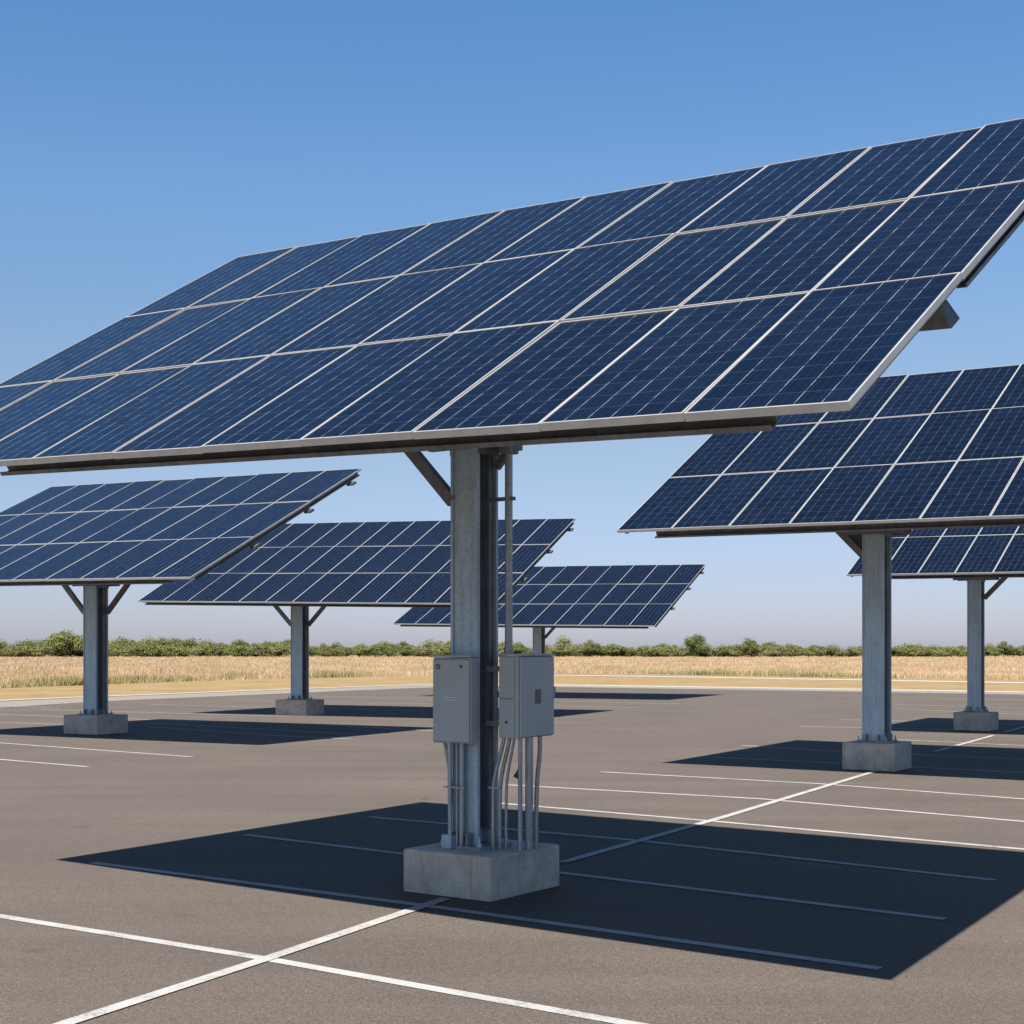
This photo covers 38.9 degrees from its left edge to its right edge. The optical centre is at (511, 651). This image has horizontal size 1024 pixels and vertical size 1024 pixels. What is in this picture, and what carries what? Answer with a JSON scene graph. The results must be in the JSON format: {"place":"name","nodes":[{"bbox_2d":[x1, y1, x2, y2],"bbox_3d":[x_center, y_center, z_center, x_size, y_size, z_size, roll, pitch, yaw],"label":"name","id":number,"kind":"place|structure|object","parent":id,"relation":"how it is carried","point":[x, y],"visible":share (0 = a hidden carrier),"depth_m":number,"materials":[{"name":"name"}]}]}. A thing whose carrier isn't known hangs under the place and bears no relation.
{"place":"outdoors","nodes":[
{"label":"outdoors","id":0,"kind":"place"},
{"bbox_2d":[0,653,1023,687],"bbox_3d":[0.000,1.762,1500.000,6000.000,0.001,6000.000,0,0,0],"label":"ground","id":1,"kind":"structure","parent":0,"point":[572,673],"depth_m":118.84,"materials":[{"name":"beige plant"}]},
{"bbox_2d":[0,646,13,656],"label":"bush","id":2,"kind":"object","parent":1,"relation":"on","point":[3,650],"visible":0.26,"depth_m":475.15,"materials":[{"name":"green plant"}]},
{"bbox_2d":[2,644,34,656],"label":"bush","id":3,"kind":"object","parent":1,"relation":"on","point":[17,652],"visible":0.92,"depth_m":466.63,"materials":[{"name":"green plant"}]},
{"bbox_2d":[15,640,38,648],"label":"tree","id":4,"kind":"object","parent":1,"relation":"on","point":[30,643],"visible":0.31,"depth_m":514.75,"materials":[{"name":"green plant"}]},
{"bbox_2d":[17,639,54,655],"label":"tree","id":5,"kind":"object","parent":1,"relation":"on","point":[40,642],"visible":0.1,"depth_m":522.38,"materials":[{"name":"green plant"}]},
{"bbox_2d":[15,645,77,656],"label":"bush","id":6,"kind":"object","parent":1,"relation":"on","point":[40,651],"visible":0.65,"depth_m":466.94,"materials":[{"name":"green plant"}]},
{"bbox_2d":[39,629,82,656],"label":"tree","id":7,"kind":"object","parent":1,"relation":"on","point":[66,643],"visible":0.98,"depth_m":462.89,"materials":[{"name":"green plant"}]},
{"bbox_2d":[108,647,121,656],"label":"bush","id":8,"kind":"object","parent":1,"relation":"on","point":[110,651],"visible":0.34,"depth_m":470.76,"materials":[{"name":"green plant"}]},
{"bbox_2d":[108,636,129,655],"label":"tree","id":9,"kind":"object","parent":1,"relation":"on","point":[121,642],"visible":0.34,"depth_m":559.12,"materials":[{"name":"green plant"}]},
{"bbox_2d":[111,645,159,656],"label":"bush","id":10,"kind":"object","parent":1,"relation":"on","point":[129,652],"visible":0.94,"depth_m":460.01,"materials":[{"name":"green plant"}]},
{"bbox_2d":[126,640,146,655],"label":"tree","id":11,"kind":"object","parent":1,"relation":"on","point":[139,642],"visible":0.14,"depth_m":531.20,"materials":[{"name":"green plant"}]},
{"bbox_2d":[139,636,179,656],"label":"tree","id":12,"kind":"object","parent":1,"relation":"on","point":[156,642],"visible":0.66,"depth_m":465.13,"materials":[{"name":"green plant"}]},
{"bbox_2d":[142,642,200,656],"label":"bush","id":13,"kind":"object","parent":1,"relation":"on","point":[180,650],"visible":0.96,"depth_m":463.71,"materials":[{"name":"green plant"}]},
{"bbox_2d":[164,637,183,643],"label":"tree","id":14,"kind":"object","parent":1,"relation":"on","point":[177,640],"visible":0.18,"depth_m":521.71,"materials":[{"name":"green plant"}]},
{"bbox_2d":[172,637,215,656],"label":"tree","id":15,"kind":"object","parent":1,"relation":"on","point":[186,642],"visible":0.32,"depth_m":501.52,"materials":[{"name":"green plant"}]},
{"bbox_2d":[192,645,214,656],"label":"bush","id":16,"kind":"object","parent":1,"relation":"on","point":[203,650],"visible":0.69,"depth_m":481.45,"materials":[{"name":"green plant"}]},
{"bbox_2d":[200,639,217,655],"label":"tree","id":17,"kind":"object","parent":1,"relation":"on","point":[210,642],"visible":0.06,"depth_m":572.94,"materials":[{"name":"green plant"}]},
{"bbox_2d":[207,645,231,656],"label":"bush","id":18,"kind":"object","parent":1,"relation":"on","point":[217,650],"visible":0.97,"depth_m":467.92,"materials":[{"name":"green plant"}]},
{"bbox_2d":[226,639,245,648],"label":"tree","id":19,"kind":"object","parent":1,"relation":"on","point":[235,642],"visible":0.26,"depth_m":518.15,"materials":[{"name":"green plant"}]},
{"bbox_2d":[221,645,251,656],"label":"bush","id":20,"kind":"object","parent":1,"relation":"on","point":[234,650],"visible":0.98,"depth_m":467.27,"materials":[{"name":"green plant"}]},
{"bbox_2d":[241,643,288,656],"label":"bush","id":21,"kind":"object","parent":1,"relation":"on","point":[261,647],"visible":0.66,"depth_m":470.49,"materials":[{"name":"green plant"}]},
{"bbox_2d":[266,646,289,656],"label":"bush","id":22,"kind":"object","parent":1,"relation":"on","point":[277,650],"visible":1,"depth_m":462.31,"materials":[{"name":"green plant"}]},
{"bbox_2d":[272,638,290,655],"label":"tree","id":23,"kind":"object","parent":1,"relation":"on","point":[283,643],"visible":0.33,"depth_m":533.67,"materials":[{"name":"green plant"}]},
{"bbox_2d":[309,646,319,656],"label":"bush","id":24,"kind":"object","parent":1,"relation":"on","point":[311,650],"visible":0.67,"depth_m":463.53,"materials":[{"name":"green plant"}]},
{"bbox_2d":[309,646,347,656],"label":"bush","id":25,"kind":"object","parent":1,"relation":"on","point":[328,651],"visible":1,"depth_m":462.88,"materials":[{"name":"green plant"}]},
{"bbox_2d":[330,642,341,648],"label":"tree","id":26,"kind":"object","parent":1,"relation":"on","point":[335,645],"visible":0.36,"depth_m":566.04,"materials":[{"name":"green plant"}]},
{"bbox_2d":[343,646,370,656],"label":"bush","id":27,"kind":"object","parent":1,"relation":"on","point":[351,651],"visible":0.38,"depth_m":470.53,"materials":[{"name":"green plant"}]},
{"bbox_2d":[353,643,397,656],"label":"bush","id":28,"kind":"object","parent":1,"relation":"on","point":[373,649],"visible":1,"depth_m":460.61,"materials":[{"name":"green plant"}]},
{"bbox_2d":[371,646,400,656],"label":"bush","id":29,"kind":"object","parent":1,"relation":"on","point":[393,650],"visible":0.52,"depth_m":467.38,"materials":[{"name":"green plant"}]},
{"bbox_2d":[394,641,412,649],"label":"tree","id":30,"kind":"object","parent":1,"relation":"on","point":[403,644],"visible":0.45,"depth_m":530.59,"materials":[{"name":"green plant"}]},
{"bbox_2d":[398,648,413,656],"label":"bush","id":31,"kind":"object","parent":1,"relation":"on","point":[404,652],"visible":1,"depth_m":459.14,"materials":[{"name":"green plant"}]},
{"bbox_2d":[400,645,427,656],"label":"bush","id":32,"kind":"object","parent":1,"relation":"on","point":[419,648],"visible":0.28,"depth_m":480.75,"materials":[{"name":"green plant"}]},
{"bbox_2d":[413,645,432,656],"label":"bush","id":33,"kind":"object","parent":1,"relation":"on","point":[427,651],"visible":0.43,"depth_m":474.16,"materials":[{"name":"green plant"}]},
{"bbox_2d":[414,639,434,649],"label":"tree","id":34,"kind":"object","parent":1,"relation":"on","point":[427,643],"visible":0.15,"depth_m":528.26,"materials":[{"name":"green plant"}]},
{"bbox_2d":[429,643,450,654],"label":"bush","id":35,"kind":"object","parent":1,"relation":"on","point":[445,649],"visible":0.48,"depth_m":456.94,"materials":[{"name":"green plant"}]},
{"bbox_2d":[498,645,504,653],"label":"bush","id":36,"kind":"object","parent":1,"relation":"on","point":[500,650],"visible":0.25,"depth_m":467.74,"materials":[{"name":"green plant"}]},
{"bbox_2d":[513,644,526,653],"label":"bush","id":37,"kind":"object","parent":1,"relation":"on","point":[517,650],"visible":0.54,"depth_m":472.17,"materials":[{"name":"green plant"}]},
{"bbox_2d":[530,644,553,656],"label":"bush","id":38,"kind":"object","parent":1,"relation":"on","point":[546,649],"visible":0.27,"depth_m":480.25,"materials":[{"name":"green plant"}]},
{"bbox_2d":[551,647,570,656],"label":"bush","id":39,"kind":"object","parent":1,"relation":"on","point":[558,651],"visible":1,"depth_m":456.63,"materials":[{"name":"green plant"}]},
{"bbox_2d":[548,634,577,656],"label":"tree","id":40,"kind":"object","parent":1,"relation":"on","point":[562,643],"visible":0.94,"depth_m":458.73,"materials":[{"name":"green plant"}]},
{"bbox_2d":[556,643,599,656],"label":"bush","id":41,"kind":"object","parent":1,"relation":"on","point":[576,653],"visible":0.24,"depth_m":477.26,"materials":[{"name":"green plant"}]},
{"bbox_2d":[575,645,598,656],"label":"bush","id":42,"kind":"object","parent":1,"relation":"on","point":[586,650],"visible":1,"depth_m":455.60,"materials":[{"name":"green plant"}]},
{"bbox_2d":[578,640,600,656],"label":"tree","id":43,"kind":"object","parent":1,"relation":"on","point":[589,643],"visible":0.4,"depth_m":463.99,"materials":[{"name":"green plant"}]},
{"bbox_2d":[592,645,610,656],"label":"bush","id":44,"kind":"object","parent":1,"relation":"on","point":[598,653],"visible":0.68,"depth_m":468.51,"materials":[{"name":"green plant"}]},
{"bbox_2d":[597,644,636,656],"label":"bush","id":45,"kind":"object","parent":1,"relation":"on","point":[615,650],"visible":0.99,"depth_m":467.75,"materials":[{"name":"green plant"}]},
{"bbox_2d":[623,645,669,656],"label":"bush","id":46,"kind":"object","parent":1,"relation":"on","point":[640,650],"visible":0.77,"depth_m":466.45,"materials":[{"name":"green plant"}]},
{"bbox_2d":[644,648,665,655],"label":"bush","id":47,"kind":"object","parent":1,"relation":"on","point":[654,652],"visible":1,"depth_m":460.07,"materials":[{"name":"green plant"}]},
{"bbox_2d":[651,645,681,656],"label":"bush","id":48,"kind":"object","parent":1,"relation":"on","point":[667,648],"visible":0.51,"depth_m":468.85,"materials":[{"name":"green plant"}]},
{"bbox_2d":[671,645,689,656],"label":"bush","id":49,"kind":"object","parent":1,"relation":"on","point":[682,654],"visible":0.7,"depth_m":473.71,"materials":[{"name":"green plant"}]},
{"bbox_2d":[682,633,712,656],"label":"tree","id":50,"kind":"object","parent":1,"relation":"on","point":[693,643],"visible":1,"depth_m":448.87,"materials":[{"name":"green plant"}]},
{"bbox_2d":[692,647,718,656],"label":"bush","id":51,"kind":"object","parent":1,"relation":"on","point":[707,654],"visible":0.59,"depth_m":454.50,"materials":[{"name":"green plant"}]},
{"bbox_2d":[711,644,742,656],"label":"bush","id":52,"kind":"object","parent":1,"relation":"on","point":[724,650],"visible":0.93,"depth_m":457.61,"materials":[{"name":"green plant"}]},
{"bbox_2d":[715,644,761,656],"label":"bush","id":53,"kind":"object","parent":1,"relation":"on","point":[738,647],"visible":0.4,"depth_m":466.46,"materials":[{"name":"green plant"}]},
{"bbox_2d":[741,637,759,656],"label":"tree","id":54,"kind":"object","parent":1,"relation":"on","point":[752,649],"visible":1,"depth_m":459.11,"materials":[{"name":"green plant"}]},
{"bbox_2d":[746,645,780,656],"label":"bush","id":55,"kind":"object","parent":1,"relation":"on","point":[762,648],"visible":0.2,"depth_m":478.11,"materials":[{"name":"green plant"}]},
{"bbox_2d":[759,641,777,646],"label":"tree","id":56,"kind":"object","parent":1,"relation":"on","point":[769,644],"visible":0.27,"depth_m":570.52,"materials":[{"name":"green plant"}]},
{"bbox_2d":[761,645,789,656],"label":"bush","id":57,"kind":"object","parent":1,"relation":"on","point":[773,653],"visible":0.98,"depth_m":465.07,"materials":[{"name":"green plant"}]},
{"bbox_2d":[775,643,807,656],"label":"bush","id":58,"kind":"object","parent":1,"relation":"on","point":[793,651],"visible":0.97,"depth_m":465.17,"materials":[{"name":"green plant"}]},
{"bbox_2d":[801,646,820,656],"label":"bush","id":59,"kind":"object","parent":1,"relation":"on","point":[810,650],"visible":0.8,"depth_m":472.40,"materials":[{"name":"green plant"}]},
{"bbox_2d":[816,644,847,656],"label":"bush","id":60,"kind":"object","parent":1,"relation":"on","point":[830,650],"visible":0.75,"depth_m":475.34,"materials":[{"name":"green plant"}]},
{"bbox_2d":[834,646,860,656],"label":"bush","id":61,"kind":"object","parent":1,"relation":"on","point":[845,652],"visible":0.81,"depth_m":465.03,"materials":[{"name":"green plant"}]},
{"bbox_2d":[852,646,861,655],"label":"bush","id":62,"kind":"object","parent":1,"relation":"on","point":[859,651],"visible":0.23,"depth_m":456.78,"materials":[{"name":"green plant"}]},
{"bbox_2d":[891,647,903,656],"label":"bush","id":63,"kind":"object","parent":1,"relation":"on","point":[896,651],"visible":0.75,"depth_m":453.87,"materials":[{"name":"green plant"}]},
{"bbox_2d":[891,643,928,656],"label":"bush","id":64,"kind":"object","parent":1,"relation":"on","point":[909,650],"visible":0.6,"depth_m":473.21,"materials":[{"name":"green plant"}]},
{"bbox_2d":[904,646,934,656],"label":"bush","id":65,"kind":"object","parent":1,"relation":"on","point":[922,648],"visible":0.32,"depth_m":478.74,"materials":[{"name":"green plant"}]},
{"bbox_2d":[918,644,943,656],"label":"bush","id":66,"kind":"object","parent":1,"relation":"on","point":[931,648],"visible":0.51,"depth_m":478.56,"materials":[{"name":"green plant"}]},
{"bbox_2d":[928,646,966,656],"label":"bush","id":67,"kind":"object","parent":1,"relation":"on","point":[949,651],"visible":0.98,"depth_m":466.52,"materials":[{"name":"green plant"}]},
{"bbox_2d":[986,648,1003,656],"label":"bush","id":68,"kind":"object","parent":1,"relation":"on","point":[994,651],"visible":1,"depth_m":458.54,"materials":[{"name":"green plant"}]},
{"bbox_2d":[997,641,1013,655],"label":"tree","id":69,"kind":"object","parent":1,"relation":"on","point":[1003,645],"visible":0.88,"depth_m":466.06,"materials":[{"name":"green plant"}]},
{"bbox_2d":[1002,647,1023,656],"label":"bush","id":70,"kind":"object","parent":1,"relation":"on","point":[1014,651],"visible":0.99,"depth_m":465.52,"materials":[{"name":"green plant"}]},
{"bbox_2d":[0,686,1023,1023],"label":"parking lot","id":71,"kind":"structure","parent":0,"point":[214,800],"depth_m":11.83,"materials":[{"name":"grey asphalt"}]},
{"bbox_2d":[0,759,89,766],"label":"parking line","id":72,"kind":"object","parent":71,"relation":"on","point":[45,763],"visible":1,"depth_m":22.71,"materials":[{"name":"paint"}]},
{"bbox_2d":[6,743,192,756],"bbox_3d":[-7.987,1.746,26.350,6.873,0.001,0.119,0,0,39],"label":"parking line","id":73,"kind":"object","parent":71,"relation":"on","point":[102,750],"visible":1,"depth_m":25.70,"materials":[{"name":"paint"}]},
{"bbox_2d":[0,468,360,734],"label":"solar canopy","id":74,"kind":"object","parent":71,"relation":"on","point":[96,541],"visible":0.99,"depth_m":28.97,"materials":[{"name":"glass"}]},
{"bbox_2d":[53,898,451,1023],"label":"parking line","id":75,"kind":"object","parent":71,"relation":"on","point":[131,1001],"visible":1,"depth_m":8.01,"materials":[{"name":"paint"}]},
{"bbox_2d":[157,727,347,738],"bbox_3d":[-5.928,1.746,31.387,7.021,0.001,0.388,0,0,42],"label":"parking line","id":76,"kind":"object","parent":71,"relation":"on","point":[250,733],"visible":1,"depth_m":31.06,"materials":[{"name":"paint"}]},
{"bbox_2d":[159,723,347,733],"bbox_3d":[-6.190,1.746,33.342,7.270,0.001,0.092,0,0,41],"label":"parking line","id":77,"kind":"object","parent":71,"relation":"on","point":[255,728],"visible":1,"depth_m":33.09,"materials":[{"name":"paint"}]},
{"bbox_2d":[0,914,646,1023],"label":"parking line","id":78,"kind":"object","parent":71,"relation":"on","point":[427,987],"visible":1,"depth_m":7.85,"materials":[{"name":"paint"}]},
{"bbox_2d":[138,518,575,714],"bbox_3d":[-4.171,-1.041,39.251,10.754,5.622,5.057,0,0,25],"label":"solar canopy","id":79,"kind":"object","parent":71,"relation":"on","point":[299,568],"visible":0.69,"depth_m":39.13,"materials":[{"name":"glass"}]},
{"bbox_2d":[90,862,881,969],"bbox_3d":[-0.710,1.746,10.037,6.827,0.001,0.146,0,0,36],"label":"parking line","id":80,"kind":"object","parent":71,"relation":"on","point":[568,925],"visible":1,"depth_m":9.43,"materials":[{"name":"paint"}]},
{"bbox_2d":[0,118,1023,901],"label":"solar canopy","id":81,"kind":"object","parent":71,"relation":"on","point":[762,298],"visible":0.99,"depth_m":8.36,"materials":[{"name":"glass"}]},
{"bbox_2d":[430,655,479,848],"bbox_3d":[-0.417,0.732,10.614,0.360,1.418,0.138,0,0,33],"label":"electrical box","id":82,"kind":"object","parent":81,"relation":"on","point":[455,699],"visible":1,"depth_m":10.59,"materials":[{"name":"metal"}]},
{"bbox_2d":[433,659,469,742],"bbox_3d":[-0.444,0.355,10.576,0.323,0.604,0.015,0,0,33],"label":"door","id":83,"kind":"structure","parent":82,"relation":"in","point":[451,719],"depth_m":10.57,"materials":[{"name":"metal"}]},
{"bbox_2d":[486,446,555,851],"bbox_3d":[0.052,-0.115,10.708,0.347,3.110,0.490,0,0,33],"label":"electrical box","id":84,"kind":"object","parent":81,"relation":"on","point":[526,696],"visible":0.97,"depth_m":10.57,"materials":[{"name":"metal"}]},
{"bbox_2d":[519,657,553,737],"bbox_3d":[0.183,0.326,10.625,0.017,0.582,0.458,0,0,33],"label":"door","id":85,"kind":"structure","parent":84,"relation":"in","point":[534,672],"depth_m":10.59,"materials":[{"name":"metal"}]},
{"bbox_2d":[0,684,1023,700],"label":"kerb","id":86,"kind":"structure","parent":71,"relation":"on","point":[432,684],"depth_m":66.13,"materials":[{"name":"concrete"}]},
{"bbox_2d":[393,564,704,696],"bbox_3d":[1.454,-0.878,55.600,10.747,5.295,5.432,0,0,26],"label":"solar canopy","id":87,"kind":"object","parent":71,"relation":"on","point":[623,596],"visible":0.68,"depth_m":54.83,"materials":[{"name":"glass"}]},
{"bbox_2d":[245,834,945,919],"bbox_3d":[0.140,1.746,11.677,6.942,0.001,0.093,0,0,39],"label":"parking line","id":88,"kind":"object","parent":71,"relation":"on","point":[782,899],"visible":0.88,"depth_m":10.66,"materials":[{"name":"paint"}]},
{"bbox_2d":[369,816,996,880],"bbox_3d":[1.151,1.746,13.321,6.757,0.001,0.297,0,0,39],"label":"parking line","id":89,"kind":"object","parent":71,"relation":"on","point":[731,851],"visible":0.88,"depth_m":12.63,"materials":[{"name":"paint"}]},
{"bbox_2d":[559,770,876,862],"bbox_3d":[2.914,1.743,16.662,0.146,0.001,10.536,0,0,28],"label":"parking line","id":90,"kind":"object","parent":71,"relation":"on","point":[684,827],"visible":0.88,"depth_m":14.82,"materials":[{"name":"paint"}]},
{"bbox_2d":[502,803,1023,849],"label":"parking line","id":91,"kind":"object","parent":71,"relation":"on","point":[787,827],"visible":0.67,"depth_m":14.34,"materials":[{"name":"paint"}]},
{"bbox_2d":[513,785,1023,821],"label":"parking line","id":92,"kind":"object","parent":71,"relation":"on","point":[792,801],"visible":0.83,"depth_m":16.82,"materials":[{"name":"paint"}]},
{"bbox_2d":[609,772,1023,798],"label":"parking line","id":93,"kind":"object","parent":71,"relation":"on","point":[826,784],"visible":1,"depth_m":18.96,"materials":[{"name":"paint"}]},
{"bbox_2d":[617,363,1023,770],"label":"solar canopy","id":94,"kind":"object","parent":71,"relation":"on","point":[876,468],"visible":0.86,"depth_m":20.33,"materials":[{"name":"glass"}]},
{"bbox_2d":[716,757,1023,772],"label":"parking line","id":95,"kind":"object","parent":71,"relation":"on","point":[841,763],"visible":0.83,"depth_m":21.92,"materials":[{"name":"paint"}]},
{"bbox_2d":[742,745,1012,758],"bbox_3d":[6.459,1.746,25.084,5.958,0.001,0.422,0,0,40],"label":"parking line","id":96,"kind":"object","parent":71,"relation":"on","point":[841,751],"visible":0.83,"depth_m":25.44,"materials":[{"name":"paint"}]},
{"bbox_2d":[803,726,1023,732],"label":"parking line","id":97,"kind":"object","parent":71,"relation":"on","point":[902,728],"visible":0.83,"depth_m":33.09,"materials":[{"name":"paint"}]},
{"bbox_2d":[847,526,1023,730],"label":"solar canopy","id":98,"kind":"object","parent":71,"relation":"on","point":[975,558],"visible":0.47,"depth_m":30.12,"materials":[{"name":"glass"}]},
{"bbox_2d":[931,735,994,751],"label":"parking line","id":99,"kind":"object","parent":71,"relation":"on","point":[962,743],"visible":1,"depth_m":27.47,"materials":[{"name":"paint"}]},
{"bbox_2d":[0,675,1023,699],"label":"grass verge","id":100,"kind":"object","parent":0,"point":[161,688],"depth_m":80.56,"materials":[{"name":"plant"}]},
{"bbox_2d":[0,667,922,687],"bbox_3d":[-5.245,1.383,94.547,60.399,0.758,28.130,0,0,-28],"label":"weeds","id":101,"kind":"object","parent":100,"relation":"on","point":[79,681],"visible":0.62,"depth_m":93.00,"materials":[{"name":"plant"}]},
{"bbox_2d":[0,685,1023,707],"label":"pavement","id":102,"kind":"structure","parent":0,"point":[35,702],"depth_m":62.51,"materials":[{"name":"concrete"}]},
{"bbox_2d":[0,0,1023,652],"label":"sky","id":103,"kind":"structure","parent":0,"point":[148,147],"materials":[{"name":"blue"}]},
{"bbox_2d":[498,674,1023,682],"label":"path","id":104,"kind":"structure","parent":0,"point":[786,678],"depth_m":95.10,"materials":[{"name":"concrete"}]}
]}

